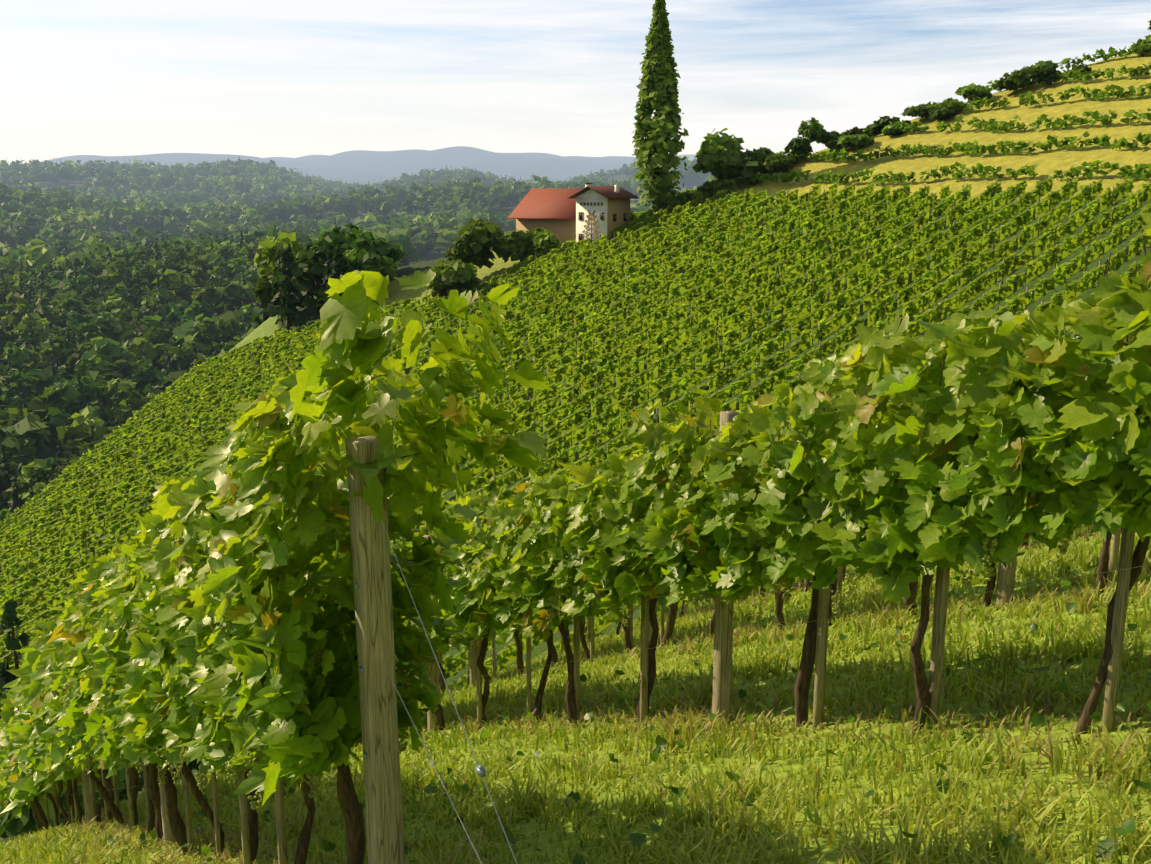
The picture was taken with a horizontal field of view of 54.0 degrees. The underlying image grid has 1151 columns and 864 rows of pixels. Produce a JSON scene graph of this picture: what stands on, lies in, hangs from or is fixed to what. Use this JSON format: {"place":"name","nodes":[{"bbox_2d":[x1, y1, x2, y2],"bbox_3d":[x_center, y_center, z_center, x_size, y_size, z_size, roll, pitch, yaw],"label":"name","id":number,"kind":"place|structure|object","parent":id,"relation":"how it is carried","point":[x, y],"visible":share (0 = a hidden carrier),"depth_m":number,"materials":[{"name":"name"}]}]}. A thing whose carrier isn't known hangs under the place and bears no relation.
{"place":"outdoors","nodes":[
{"label":"outdoors","id":0,"kind":"place"},
{"bbox_2d":[4,246,339,668],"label":"tree trunks","id":1,"kind":"object","parent":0,"point":[13,633],"depth_m":157.75,"materials":[{"name":"brown wood"}]},
{"bbox_2d":[288,429,340,458],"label":"vine shoot stems","id":2,"kind":"object","parent":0,"point":[289,443],"visible":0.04,"depth_m":4.34,"materials":[{"name":"green plant"}]},
{"bbox_2d":[0,53,1150,863],"bbox_3d":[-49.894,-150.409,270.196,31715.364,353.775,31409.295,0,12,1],"label":"grassy ground","id":3,"kind":"structure","parent":0,"point":[360,167],"depth_m":83.04,"materials":[{"name":"green plant"}]},
{"bbox_2d":[0,155,715,841],"bbox_3d":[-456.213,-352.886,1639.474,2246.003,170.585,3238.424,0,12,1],"label":"forest foliage","id":4,"kind":"object","parent":3,"relation":"on","point":[70,277],"visible":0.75,"depth_m":547.87,"materials":[{"name":"green plant"}]},
{"bbox_2d":[0,179,1145,698],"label":"vineyard posts","id":5,"kind":"object","parent":3,"relation":"on","point":[616,333],"visible":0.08,"depth_m":101.75,"materials":[{"name":"brown wood"}]},
{"bbox_2d":[508,183,638,245],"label":"farm house","id":6,"kind":"structure","parent":3,"relation":"on","point":[589,211],"depth_m":144.67,"materials":[{"name":"beige concrete"}]},
{"bbox_2d":[0,212,1150,817],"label":"vine leaves","id":7,"kind":"object","parent":3,"relation":"on","point":[198,632],"visible":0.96,"depth_m":5.16,"materials":[{"name":"green plant"}]},
{"bbox_2d":[48,523,1150,813],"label":"grape clusters","id":8,"kind":"object","parent":7,"relation":"on","point":[838,605],"visible":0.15,"depth_m":5.72,"materials":[{"name":"green food"}]},
{"bbox_2d":[0,523,1150,863],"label":"grass","id":9,"kind":"structure","parent":3,"relation":"on","point":[72,843],"depth_m":6.59,"materials":[{"name":"green plant"}]},
{"bbox_2d":[0,176,1150,706],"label":"vineyard rows","id":10,"kind":"object","parent":3,"relation":"on","point":[670,326],"visible":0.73,"depth_m":103.50,"materials":[{"name":"green plant"}]},
{"bbox_2d":[37,338,1134,863],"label":"vineyard posts","id":11,"kind":"object","parent":3,"relation":"on","point":[375,646],"visible":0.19,"depth_m":4.90,"materials":[{"name":"brown wood"}]},
{"bbox_2d":[349,490,485,777],"bbox_3d":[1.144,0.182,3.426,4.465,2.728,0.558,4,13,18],"label":"wire tensioner","id":12,"kind":"object","parent":11,"relation":"attached to","point":[480,770],"visible":0.88,"depth_m":3.87,"materials":[{"name":"silver metal"}]},
{"bbox_2d":[45,336,1148,863],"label":"trellis wires","id":13,"kind":"object","parent":11,"relation":"attached to","point":[577,660],"visible":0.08,"depth_m":4.45,"materials":[{"name":"grey metal"}]},
{"bbox_2d":[30,231,1150,863],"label":"vine trunks","id":14,"kind":"object","parent":3,"relation":"on","point":[352,821],"visible":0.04,"depth_m":7.93,"materials":[{"name":"brown wood"}]},
{"bbox_2d":[53,543,1150,863],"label":"weeds","id":15,"kind":"object","parent":3,"relation":"on","point":[1037,719],"visible":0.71,"depth_m":6.28,"materials":[{"name":"green plant"}]},
{"bbox_2d":[449,88,1043,291],"bbox_3d":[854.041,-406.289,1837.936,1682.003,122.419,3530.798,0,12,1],"label":"poplar tree trunks","id":16,"kind":"object","parent":3,"relation":"on","point":[655,169],"visible":0.04,"depth_m":139.57,"materials":[{"name":"brown wood"}]},
{"bbox_2d":[427,0,1150,297],"bbox_3d":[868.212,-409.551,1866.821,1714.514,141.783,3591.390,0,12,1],"label":"tree foliage","id":17,"kind":"object","parent":16,"relation":"attached to","point":[474,241],"visible":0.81,"depth_m":137.47,"materials":[{"name":"green plant"}]},
{"bbox_2d":[707,42,1150,185],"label":"vineyard terraces","id":18,"kind":"object","parent":3,"relation":"on","point":[1105,120],"visible":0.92,"depth_m":117.14,"materials":[{"name":"green plant"}]},
{"bbox_2d":[0,0,1150,164],"label":"sky","id":19,"kind":"structure","parent":0,"point":[255,78],"materials":[{"name":"white"}]}
]}

